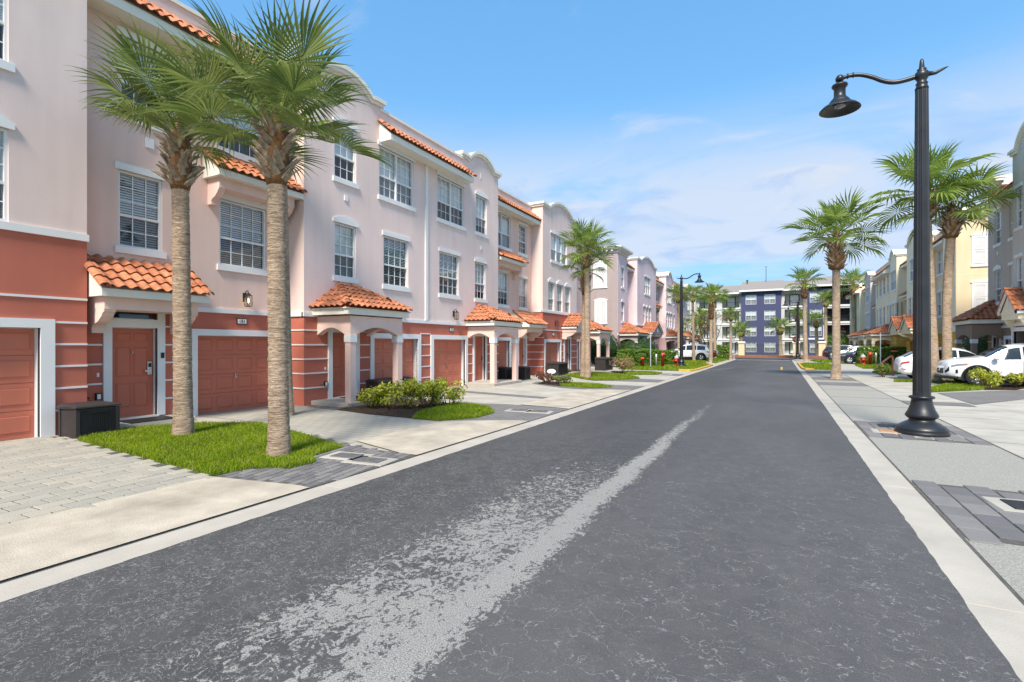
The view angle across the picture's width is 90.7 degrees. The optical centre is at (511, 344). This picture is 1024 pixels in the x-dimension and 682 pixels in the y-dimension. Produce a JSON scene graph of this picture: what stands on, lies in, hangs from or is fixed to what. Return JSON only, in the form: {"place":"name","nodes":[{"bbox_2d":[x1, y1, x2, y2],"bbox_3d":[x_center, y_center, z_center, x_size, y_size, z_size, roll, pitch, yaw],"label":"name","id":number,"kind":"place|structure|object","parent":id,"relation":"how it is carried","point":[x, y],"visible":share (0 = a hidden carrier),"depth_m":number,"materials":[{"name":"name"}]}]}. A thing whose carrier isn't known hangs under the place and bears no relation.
{"place":"outdoors","nodes":[
{"label":"outdoors","id":0,"kind":"place"},
{"bbox_2d":[0,435,214,525],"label":"driveway","id":1,"kind":"structure","parent":0,"point":[42,476],"depth_m":6.28,"materials":[{"name":"stone"}]},
{"bbox_2d":[198,405,439,443],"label":"driveway","id":2,"kind":"structure","parent":0,"point":[338,426],"depth_m":10.84,"materials":[{"name":"concrete"}]},
{"bbox_2d":[0,359,732,582],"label":"pavement","id":3,"kind":"structure","parent":0,"point":[528,382],"depth_m":12.51,"materials":[{"name":"concrete"}]},
{"bbox_2d":[56,401,120,438],"bbox_3d":[-7.714,1.355,9.227,0.714,0.590,0.708,0,0,28],"label":"storage box","id":4,"kind":"object","parent":3,"relation":"on","point":[77,419],"visible":0.96,"depth_m":9.03,"materials":[{"name":"black plastic"}]},
{"bbox_2d":[0,476,308,580],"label":"driveway apron","id":5,"kind":"object","parent":3,"relation":"attached to","point":[32,544],"visible":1,"depth_m":4.69,"materials":[{"name":"concrete"}]},
{"bbox_2d":[76,420,342,476],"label":"lawn","id":6,"kind":"structure","parent":3,"relation":"on","point":[212,448],"depth_m":7.92,"materials":[{"name":"plant"}]},
{"bbox_2d":[64,13,258,435],"bbox_3d":[-5.963,-1.745,9.110,3.332,6.889,3.257,0,0,28],"label":"palm tree","id":7,"kind":"object","parent":6,"relation":"on","point":[180,171],"visible":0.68,"depth_m":8.91,"materials":[{"name":"green plant"}]},
{"bbox_2d":[110,0,395,456],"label":"palm tree","id":8,"kind":"object","parent":6,"relation":"on","point":[276,166],"visible":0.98,"depth_m":7.19,"materials":[{"name":"green plant"}]},
{"bbox_2d":[233,66,338,415],"bbox_3d":[-5.464,-2.244,11.694,2.676,7.888,2.906,0,0,28],"label":"palm tree","id":9,"kind":"object","parent":3,"relation":"on","point":[291,403],"visible":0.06,"depth_m":11.73,"materials":[{"name":"plant"}]},
{"bbox_2d":[0,0,613,440],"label":"townhouse block","id":10,"kind":"structure","parent":3,"relation":"on","point":[426,258],"depth_m":12.49,"materials":[{"name":"pink"}]},
{"bbox_2d":[0,113,14,221],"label":"window","id":11,"kind":"structure","parent":10,"relation":"in","point":[5,122],"depth_m":8.60,"materials":[{"name":"white paint"}]},
{"bbox_2d":[0,0,14,72],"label":"window","id":12,"kind":"structure","parent":10,"relation":"in","point":[4,64],"depth_m":8.60,"materials":[{"name":"white paint"}]},
{"bbox_2d":[0,328,33,440],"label":"garage door","id":13,"kind":"structure","parent":10,"relation":"in","point":[16,344],"depth_m":8.82,"materials":[{"name":"red paint"}]},
{"bbox_2d":[112,328,152,417],"bbox_3d":[-8.032,0.590,10.693,0.100,1.880,0.840,0,0,28],"label":"entry door","id":14,"kind":"structure","parent":10,"relation":"in","point":[132,348],"depth_m":10.71,"materials":[{"name":"red paint"}]},
{"bbox_2d":[113,312,153,319],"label":"transom window","id":15,"kind":"structure","parent":10,"relation":"in","point":[123,315],"depth_m":10.82,"materials":[{"name":"glass"}]},
{"bbox_2d":[114,161,166,258],"bbox_3d":[-8.009,-2.820,10.811,0.390,1.860,1.040,0,0,28],"label":"window","id":16,"kind":"structure","parent":10,"relation":"in","point":[139,195],"depth_m":10.86,"materials":[{"name":"white paint"}]},
{"bbox_2d":[116,25,166,133],"bbox_3d":[-8.000,-5.590,10.829,0.390,1.880,1.020,0,0,28],"label":"window","id":17,"kind":"structure","parent":10,"relation":"in","point":[122,29],"depth_m":10.80,"materials":[{"name":"white paint"}]},
{"bbox_2d":[120,416,172,423],"bbox_3d":[-7.526,1.542,10.453,0.600,0.012,0.900,0,0,28],"label":"doormat","id":18,"kind":"object","parent":10,"relation":"on","point":[140,420],"visible":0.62,"depth_m":10.40,"materials":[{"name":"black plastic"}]},
{"bbox_2d":[198,336,267,413],"bbox_3d":[-7.024,0.715,12.790,0.132,1.870,2.100,0,0,28],"label":"garage door","id":19,"kind":"structure","parent":10,"relation":"in","point":[233,371],"depth_m":12.70,"materials":[{"name":"red paint"}]},
{"bbox_2d":[215,79,260,163],"bbox_3d":[-6.949,-5.590,12.807,0.390,1.880,1.400,0,0,28],"label":"window","id":20,"kind":"structure","parent":10,"relation":"in","point":[238,153],"depth_m":12.86,"materials":[{"name":"white paint"}]},
{"bbox_2d":[217,194,267,275],"bbox_3d":[-6.916,-2.750,12.869,0.390,1.880,1.460,0,0,28],"label":"window","id":21,"kind":"structure","parent":10,"relation":"in","point":[240,233],"depth_m":12.92,"materials":[{"name":"glass"}]},
{"bbox_2d":[333,332,344,396],"bbox_3d":[-5.064,0.585,14.931,0.047,1.890,0.890,0,0,28],"label":"entry door","id":22,"kind":"structure","parent":10,"relation":"in","point":[338,338],"depth_m":14.85,"materials":[{"name":"red paint"}]},
{"bbox_2d":[332,116,358,189],"bbox_3d":[-5.041,-5.690,14.992,0.390,1.960,1.050,0,0,28],"label":"window","id":23,"kind":"structure","parent":10,"relation":"in","point":[343,157],"depth_m":15.09,"materials":[{"name":"white paint"}]},
{"bbox_2d":[332,216,358,283],"bbox_3d":[-5.043,-2.805,14.988,0.390,1.930,1.040,0,0,28],"label":"window","id":24,"kind":"structure","parent":10,"relation":"in","point":[344,243],"depth_m":15.02,"materials":[{"name":"glass"}]},
{"bbox_2d":[374,338,412,378],"bbox_3d":[-4.037,0.720,17.007,0.132,1.860,2.190,0,0,28],"label":"garage door","id":25,"kind":"structure","parent":10,"relation":"in","point":[383,348],"depth_m":16.81,"materials":[{"name":"red paint"}]},
{"bbox_2d":[382,230,410,291],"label":"window","id":26,"kind":"structure","parent":10,"relation":"in","point":[393,247],"depth_m":17.10,"materials":[{"name":"glass"}]},
{"bbox_2d":[378,140,415,211],"bbox_3d":[-3.976,-5.590,16.997,0.390,1.880,1.910,0,0,28],"label":"window","id":27,"kind":"structure","parent":10,"relation":"in","point":[394,185],"depth_m":16.96,"materials":[{"name":"white paint"}]},
{"bbox_2d":[434,340,460,385],"bbox_3d":[-2.597,0.720,19.718,0.132,1.860,2.130,0,0,28],"label":"garage door","id":28,"kind":"structure","parent":10,"relation":"in","point":[447,353],"depth_m":19.83,"materials":[{"name":"red paint"}]},
{"bbox_2d":[438,247,460,299],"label":"window","id":29,"kind":"structure","parent":10,"relation":"in","point":[446,279],"depth_m":19.81,"materials":[{"name":"glass"}]},
{"bbox_2d":[436,171,465,230],"bbox_3d":[-2.495,-5.560,19.783,0.390,1.900,2.000,0,0,28],"label":"window","id":30,"kind":"structure","parent":10,"relation":"in","point":[448,201],"depth_m":19.74,"materials":[{"name":"white paint"}]},
{"bbox_2d":[475,336,482,379],"bbox_3d":[-1.483,0.585,21.635,0.080,1.890,0.850,0,0,28],"label":"entry door","id":31,"kind":"structure","parent":10,"relation":"in","point":[478,340],"depth_m":21.71,"materials":[{"name":"red paint"}]},
{"bbox_2d":[474,257,486,302],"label":"window","id":32,"kind":"structure","parent":10,"relation":"in","point":[478,264],"depth_m":21.77,"materials":[{"name":"glass"}]},
{"bbox_2d":[475,191,488,238],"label":"window","id":33,"kind":"structure","parent":10,"relation":"in","point":[480,215],"depth_m":21.85,"materials":[{"name":"white paint"}]},
{"bbox_2d":[498,341,505,366],"bbox_3d":[-0.785,0.720,24.536,0.132,1.860,2.000,0,0,28],"label":"garage door","id":34,"kind":"structure","parent":10,"relation":"in","point":[501,344],"depth_m":24.98,"materials":[{"name":"red paint"}]},
{"bbox_2d":[498,268,509,308],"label":"window","id":35,"kind":"structure","parent":10,"relation":"in","point":[502,282],"depth_m":24.96,"materials":[{"name":"glass"}]},
{"bbox_2d":[498,210,511,252],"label":"window","id":36,"kind":"structure","parent":10,"relation":"in","point":[503,234],"depth_m":25.10,"materials":[{"name":"glass"}]},
{"bbox_2d":[518,221,527,257],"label":"window","id":37,"kind":"structure","parent":10,"relation":"in","point":[522,242],"depth_m":26.86,"materials":[{"name":"glass"}]},
{"bbox_2d":[518,275,527,310],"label":"window","id":38,"kind":"structure","parent":10,"relation":"in","point":[522,279],"depth_m":26.80,"materials":[{"name":"glass"}]},
{"bbox_2d":[546,342,556,362],"bbox_3d":[2.121,0.750,28.598,0.132,1.800,2.100,0,0,28],"label":"garage door","id":39,"kind":"structure","parent":10,"relation":"in","point":[551,347],"depth_m":28.75,"materials":[{"name":"red paint"}]},
{"bbox_2d":[551,231,567,267],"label":"window","id":40,"kind":"structure","parent":10,"relation":"in","point":[557,250],"depth_m":29.38,"materials":[{"name":"glass"}]},
{"bbox_2d":[215,423,414,488],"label":"dark paver path","id":41,"kind":"structure","parent":3,"relation":"on","point":[321,471],"depth_m":6.55,"materials":[{"name":"stone"}]},
{"bbox_2d":[319,451,373,459],"bbox_3d":[-2.420,1.634,7.423,0.660,0.048,0.440,0,0,20],"label":"meter box","id":42,"kind":"object","parent":41,"relation":"on","point":[340,455],"visible":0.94,"depth_m":7.38,"materials":[{"name":"concrete"}]},
{"bbox_2d":[341,456,397,466],"bbox_3d":[-2.007,1.634,7.136,0.660,0.048,0.440,0,0,20],"label":"meter box","id":43,"kind":"object","parent":41,"relation":"on","point":[374,461],"visible":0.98,"depth_m":7.06,"materials":[{"name":"concrete"}]},
{"bbox_2d":[338,399,446,417],"bbox_3d":[-2.869,1.608,13.357,3.200,0.056,3.100,0,0,28],"label":"mulch bed","id":44,"kind":"object","parent":3,"relation":"on","point":[398,410],"visible":0.57,"depth_m":12.74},
{"bbox_2d":[356,386,382,408],"bbox_3d":[-3.659,1.360,13.032,0.756,0.592,0.739,0,0,28],"label":"shrub","id":45,"kind":"object","parent":44,"relation":"on","point":[371,394],"visible":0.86,"depth_m":12.96,"materials":[{"name":"green plant"}]},
{"bbox_2d":[376,381,410,408],"bbox_3d":[-3.139,1.283,13.012,0.879,0.749,0.868,0,0,28],"label":"shrub","id":46,"kind":"object","parent":44,"relation":"on","point":[382,387],"visible":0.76,"depth_m":12.92,"materials":[{"name":"green plant"}]},
{"bbox_2d":[386,377,422,408],"bbox_3d":[-2.638,1.244,12.885,1.012,0.826,0.958,0,0,-42],"label":"shrub","id":47,"kind":"object","parent":44,"relation":"on","point":[408,387],"visible":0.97,"depth_m":12.78,"materials":[{"name":"green plant"}]},
{"bbox_2d":[411,379,442,408],"bbox_3d":[-2.203,1.256,12.931,0.851,0.802,0.839,0,0,-1],"label":"shrub","id":48,"kind":"object","parent":44,"relation":"on","point":[431,389],"visible":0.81,"depth_m":12.79,"materials":[{"name":"green plant"}]},
{"bbox_2d":[358,420,526,454],"bbox_3d":[-1.247,1.631,9.552,1.635,0.001,3.800,0,0,28],"label":"driveway apron","id":49,"kind":"object","parent":3,"relation":"attached to","point":[423,438],"visible":1,"depth_m":9.09,"materials":[{"name":"concrete"}]},
{"bbox_2d":[412,402,494,420],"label":"lawn","id":50,"kind":"structure","parent":3,"relation":"on","point":[458,410],"depth_m":11.81,"materials":[{"name":"plant"}]},
{"bbox_2d":[433,376,467,404],"bbox_3d":[-1.761,1.244,13.356,1.114,0.827,0.825,0,0,-43],"label":"shrub","id":51,"kind":"object","parent":50,"relation":"on","point":[451,394],"visible":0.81,"depth_m":13.29,"materials":[{"name":"green plant"}]},
{"bbox_2d":[448,403,567,420],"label":"dark paver path","id":52,"kind":"structure","parent":3,"relation":"on","point":[500,413],"depth_m":12.07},
{"bbox_2d":[546,361,567,375],"bbox_3d":[2.472,1.290,27.562,0.745,0.720,1.380,0,0,28],"label":"storage box","id":53,"kind":"object","parent":3,"relation":"on","point":[560,368],"visible":0.99,"depth_m":27.09,"materials":[{"name":"brown plastic"}]},
{"bbox_2d":[523,389,628,408],"bbox_3d":[2.222,1.631,15.975,1.535,0.001,6.100,0,0,28],"label":"driveway apron","id":54,"kind":"object","parent":3,"relation":"attached to","point":[574,399],"visible":1,"depth_m":15.36,"materials":[{"name":"concrete"}]},
{"bbox_2d":[532,382,642,389],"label":"dark paver path","id":55,"kind":"structure","parent":3,"relation":"on","point":[622,387],"depth_m":19.42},
{"bbox_2d":[595,357,612,370],"bbox_3d":[6.007,1.225,33.044,0.745,0.850,1.630,0,0,28],"label":"storage box","id":56,"kind":"object","parent":3,"relation":"on","point":[601,363],"visible":0.86,"depth_m":32.42,"materials":[{"name":"brown plastic"}]},
{"bbox_2d":[591,334,619,364],"bbox_3d":[6.769,0.285,38.215,2.719,2.630,2.721,0,0,28],"label":"clipped bush","id":57,"kind":"object","parent":3,"relation":"on","point":[614,348],"visible":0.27,"depth_m":37.28,"materials":[{"name":"green plant"}]},
{"bbox_2d":[620,336,658,349],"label":"clipped bush","id":58,"kind":"object","parent":3,"relation":"on","point":[643,342],"visible":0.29,"depth_m":40.72,"materials":[{"name":"green plant"}]},
{"bbox_2d":[591,245,698,364],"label":"townhouse block","id":59,"kind":"structure","parent":3,"relation":"on","point":[629,296],"depth_m":44.93,"materials":[{"name":"grey"}]},
{"bbox_2d":[672,344,708,359],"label":"parked car","id":60,"kind":"object","parent":3,"relation":"on","point":[701,351],"visible":0.56,"depth_m":51.31,"materials":[{"name":"white"}]},
{"bbox_2d":[700,283,729,357],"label":"palm tree","id":61,"kind":"object","parent":3,"relation":"on","point":[714,332],"visible":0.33,"depth_m":59.61,"materials":[{"name":"green plant"}]},
{"bbox_2d":[705,358,728,362],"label":"lawn","id":62,"kind":"structure","parent":3,"relation":"on","point":[716,360],"depth_m":51.89,"materials":[{"name":"plant"}]},
{"bbox_2d":[694,282,732,362],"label":"palm tree","id":63,"kind":"object","parent":62,"relation":"on","point":[711,290],"visible":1,"depth_m":46.96,"materials":[{"name":"green plant"}]},
{"bbox_2d":[720,305,741,359],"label":"palm tree","id":64,"kind":"object","parent":3,"relation":"on","point":[731,317],"visible":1,"depth_m":54.85,"materials":[{"name":"green plant"}]},
{"bbox_2d":[408,385,585,404],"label":"driveway","id":65,"kind":"structure","parent":0,"point":[513,400],"depth_m":17.07,"materials":[{"name":"concrete"}]},
{"bbox_2d":[0,359,1021,681],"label":"road","id":66,"kind":"structure","parent":0,"point":[738,521],"depth_m":3.57,"materials":[{"name":"asphalt"}]},
{"bbox_2d":[559,381,612,387],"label":"lawn","id":67,"kind":"structure","parent":0,"point":[581,384],"depth_m":19.82,"materials":[{"name":"plant"}]},
{"bbox_2d":[178,0,1023,287],"label":"sky","id":68,"kind":"structure","parent":0,"point":[694,131],"materials":[{"name":"blue"}]},
{"bbox_2d":[566,372,638,380],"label":"lawn","id":69,"kind":"structure","parent":0,"point":[597,376],"depth_m":24.89,"materials":[{"name":"plant"}]},
{"bbox_2d":[559,248,607,376],"bbox_3d":[3.461,-1.577,25.005,2.654,6.553,2.457,0,0,28],"label":"palm tree","id":70,"kind":"object","parent":69,"relation":"on","point":[581,289],"visible":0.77,"depth_m":24.88,"materials":[{"name":"green plant"}]},
{"bbox_2d":[558,216,621,377],"bbox_3d":[3.710,-2.258,24.640,3.195,7.917,3.543,0,0,28],"label":"palm tree","id":71,"kind":"object","parent":69,"relation":"on","point":[586,235],"visible":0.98,"depth_m":24.35,"materials":[{"name":"green plant"}]},
{"bbox_2d":[609,356,635,372],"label":"shrub","id":72,"kind":"object","parent":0,"point":[620,363],"visible":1,"depth_m":29.51,"materials":[{"name":"brown plant"}]},
{"bbox_2d":[624,359,709,370],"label":"lawn","id":73,"kind":"structure","parent":0,"point":[692,364],"depth_m":35.97,"materials":[{"name":"plant"}]},
{"bbox_2d":[616,348,659,366],"bbox_3d":[9.477,0.942,38.091,4.020,1.446,1.462,0,0,-40],"label":"hedge","id":74,"kind":"object","parent":73,"relation":"on","point":[636,355],"visible":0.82,"depth_m":37.38,"materials":[{"name":"green plant"}]},
{"bbox_2d":[657,349,678,364],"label":"hedge","id":75,"kind":"object","parent":73,"relation":"on","point":[670,355],"visible":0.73,"depth_m":39.84,"materials":[{"name":"green plant"}]},
{"bbox_2d":[666,283,689,347],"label":"palm tree","id":76,"kind":"object","parent":73,"relation":"on","point":[676,287],"visible":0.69,"depth_m":52.68,"materials":[{"name":"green plant"}]},
{"bbox_2d":[676,273,703,366],"bbox_3d":[13.161,-1.815,37.397,2.025,6.930,0.810,0,0,28],"label":"street lamp","id":77,"kind":"object","parent":73,"relation":"on","point":[681,361],"visible":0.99,"depth_m":37.58,"materials":[{"name":"black metal"}]},
{"bbox_2d":[679,284,705,359],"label":"palm tree","id":78,"kind":"object","parent":73,"relation":"on","point":[692,296],"visible":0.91,"depth_m":50.69,"materials":[{"name":"green plant"}]},
{"bbox_2d":[732,354,813,359],"bbox_3d":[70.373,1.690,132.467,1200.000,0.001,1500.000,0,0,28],"label":"ground","id":79,"kind":"structure","parent":0,"point":[785,355],"depth_m":79.82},
{"bbox_2d":[0,359,735,601],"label":"gutter","id":80,"kind":"object","parent":79,"relation":"on","point":[32,582],"visible":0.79,"depth_m":4.73,"materials":[{"name":"concrete"}]},
{"bbox_2d":[0,363,719,583],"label":"gutter joint","id":81,"kind":"object","parent":80,"relation":"on","point":[265,502],"visible":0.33,"depth_m":4.97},
{"bbox_2d":[727,320,752,341],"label":"palm tree","id":82,"kind":"object","parent":79,"relation":"on","point":[740,331],"visible":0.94,"depth_m":76.86,"materials":[{"name":"green plant"}]},
{"bbox_2d":[690,265,864,354],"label":"apartment building","id":83,"kind":"structure","parent":79,"relation":"on","point":[759,303],"depth_m":85.16,"materials":[{"name":"blue"}]},
{"bbox_2d":[763,314,794,355],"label":"palm tree","id":84,"kind":"object","parent":79,"relation":"on","point":[780,329],"visible":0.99,"depth_m":77.06,"materials":[{"name":"green plant"}]},
{"bbox_2d":[801,310,829,355],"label":"palm tree","id":85,"kind":"object","parent":79,"relation":"on","point":[816,323],"visible":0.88,"depth_m":73.16,"materials":[{"name":"green plant"}]},
{"bbox_2d":[812,290,840,346],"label":"palm tree","id":86,"kind":"object","parent":79,"relation":"on","point":[826,302],"visible":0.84,"depth_m":68.84,"materials":[{"name":"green plant"}]},
{"bbox_2d":[830,267,869,345],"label":"palm tree","id":87,"kind":"object","parent":79,"relation":"on","point":[852,281],"visible":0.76,"depth_m":65.64,"materials":[{"name":"green plant"}]},
{"bbox_2d":[792,360,1023,681],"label":"gutter","id":88,"kind":"object","parent":79,"relation":"on","point":[995,605],"visible":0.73,"depth_m":3.94,"materials":[{"name":"concrete"}]},
{"bbox_2d":[795,360,1023,604],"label":"gutter joint","id":89,"kind":"object","parent":88,"relation":"on","point":[1005,583],"visible":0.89,"depth_m":4.56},
{"bbox_2d":[845,206,987,351],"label":"townhouse block","id":90,"kind":"structure","parent":79,"relation":"on","point":[884,300],"depth_m":38.36,"materials":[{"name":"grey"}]},
{"bbox_2d":[794,359,1023,595],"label":"pavement","id":91,"kind":"structure","parent":0,"point":[1009,414],"depth_m":12.51,"materials":[{"name":"concrete"}]},
{"bbox_2d":[785,266,826,361],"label":"palm tree","id":92,"kind":"object","parent":91,"relation":"on","point":[804,284],"visible":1,"depth_m":49.62,"materials":[{"name":"green plant"}]},
{"bbox_2d":[779,186,892,378],"bbox_3d":[15.555,-2.811,24.511,4.962,9.022,4.529,0,0,28],"label":"palm tree","id":93,"kind":"object","parent":91,"relation":"on","point":[835,245],"visible":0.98,"depth_m":24.21,"materials":[{"name":"green plant"}]},
{"bbox_2d":[855,363,891,368],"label":"lawn","id":94,"kind":"structure","parent":91,"relation":"on","point":[866,366],"depth_m":37.42,"materials":[{"name":"plant"}]},
{"bbox_2d":[855,345,906,363],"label":"hedge","id":95,"kind":"object","parent":94,"relation":"on","point":[886,352],"visible":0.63,"depth_m":40.99,"materials":[{"name":"green plant"}]},
{"bbox_2d":[809,374,1023,599],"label":"verge slab","id":96,"kind":"structure","parent":91,"relation":"on","point":[993,467],"depth_m":7.19,"materials":[{"name":"concrete"}]},
{"bbox_2d":[854,420,992,445],"bbox_3d":[7.618,1.647,9.586,1.680,0.036,2.147,0,0,28],"label":"dark paver band","id":97,"kind":"object","parent":91,"relation":"on","point":[866,426],"visible":0.51,"depth_m":9.09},
{"bbox_3d":[7.547,1.652,9.262,1.120,0.036,1.120,0,0,28],"label":"lamp footing","id":98,"kind":"object","parent":97,"relation":"on","visible":0},
{"bbox_2d":[819,59,950,437],"bbox_3d":[6.994,-1.815,9.578,2.025,6.930,0.810,0,0,28],"label":"street lamp","id":99,"kind":"object","parent":98,"relation":"on","point":[921,414],"visible":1,"depth_m":9.22,"materials":[{"name":"black metal"}]},
{"bbox_2d":[857,139,1002,380],"bbox_3d":[18.358,-3.691,22.608,5.159,10.782,4.942,0,0,-13],"label":"palm tree","id":100,"kind":"object","parent":91,"relation":"on","point":[939,162],"visible":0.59,"depth_m":22.30,"materials":[{"name":"green plant"}]},
{"bbox_2d":[893,347,976,377],"bbox_3d":[20.382,0.881,23.426,4.217,1.539,2.040,0,0,28],"label":"parked car","id":101,"kind":"object","parent":91,"relation":"on","point":[903,363],"visible":0.16,"depth_m":23.56,"materials":[{"name":"white"}]},
{"bbox_2d":[886,161,1022,380],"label":"palm tree","id":102,"kind":"object","parent":91,"relation":"on","point":[952,224],"visible":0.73,"depth_m":22.36,"materials":[{"name":"green plant"}]},
{"bbox_2d":[931,382,987,392],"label":"lawn","id":103,"kind":"structure","parent":91,"relation":"on","point":[953,386],"depth_m":18.56,"materials":[{"name":"plant"}]},
{"bbox_2d":[911,480,1023,545],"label":"dark paver band","id":104,"kind":"object","parent":91,"relation":"on","point":[969,513],"visible":0.92,"depth_m":4.92,"materials":[{"name":"stone"}]},
{"bbox_2d":[981,496,1023,512],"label":"meter box","id":105,"kind":"object","parent":104,"relation":"on","point":[1012,505],"visible":0.86,"depth_m":5.16,"materials":[{"name":"concrete"}]},
{"bbox_2d":[962,335,987,353],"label":"clipped bush","id":106,"kind":"object","parent":91,"relation":"on","point":[982,345],"visible":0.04,"depth_m":27.13,"materials":[{"name":"green plant"}]},
{"bbox_2d":[934,343,1023,384],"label":"parked car","id":107,"kind":"object","parent":91,"relation":"on","point":[1005,359],"visible":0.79,"depth_m":19.91,"materials":[{"name":"white"}]},
{"bbox_2d":[939,390,1023,404],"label":"dark paver path","id":108,"kind":"structure","parent":91,"relation":"on","point":[979,397],"depth_m":16.04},
{"bbox_2d":[952,122,1023,384],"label":"townhouse block","id":109,"kind":"structure","parent":91,"relation":"on","point":[997,317],"depth_m":23.16,"materials":[{"name":"grey"}]},
{"bbox_2d":[1014,181,1022,231],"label":"window","id":110,"kind":"structure","parent":109,"relation":"in","point":[1019,227],"depth_m":20.68,"materials":[{"name":"white paint"}]},
{"bbox_2d":[983,385,1023,389],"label":"mulch bed","id":111,"kind":"object","parent":91,"relation":"on","point":[1003,387],"visible":0.82,"depth_m":18.86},
{"bbox_2d":[967,367,1004,387],"bbox_3d":[17.867,1.250,19.072,1.042,0.818,1.218,0,0,41],"label":"shrub","id":112,"kind":"object","parent":111,"relation":"on","point":[988,378],"visible":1,"depth_m":19.04,"materials":[{"name":"green plant"}]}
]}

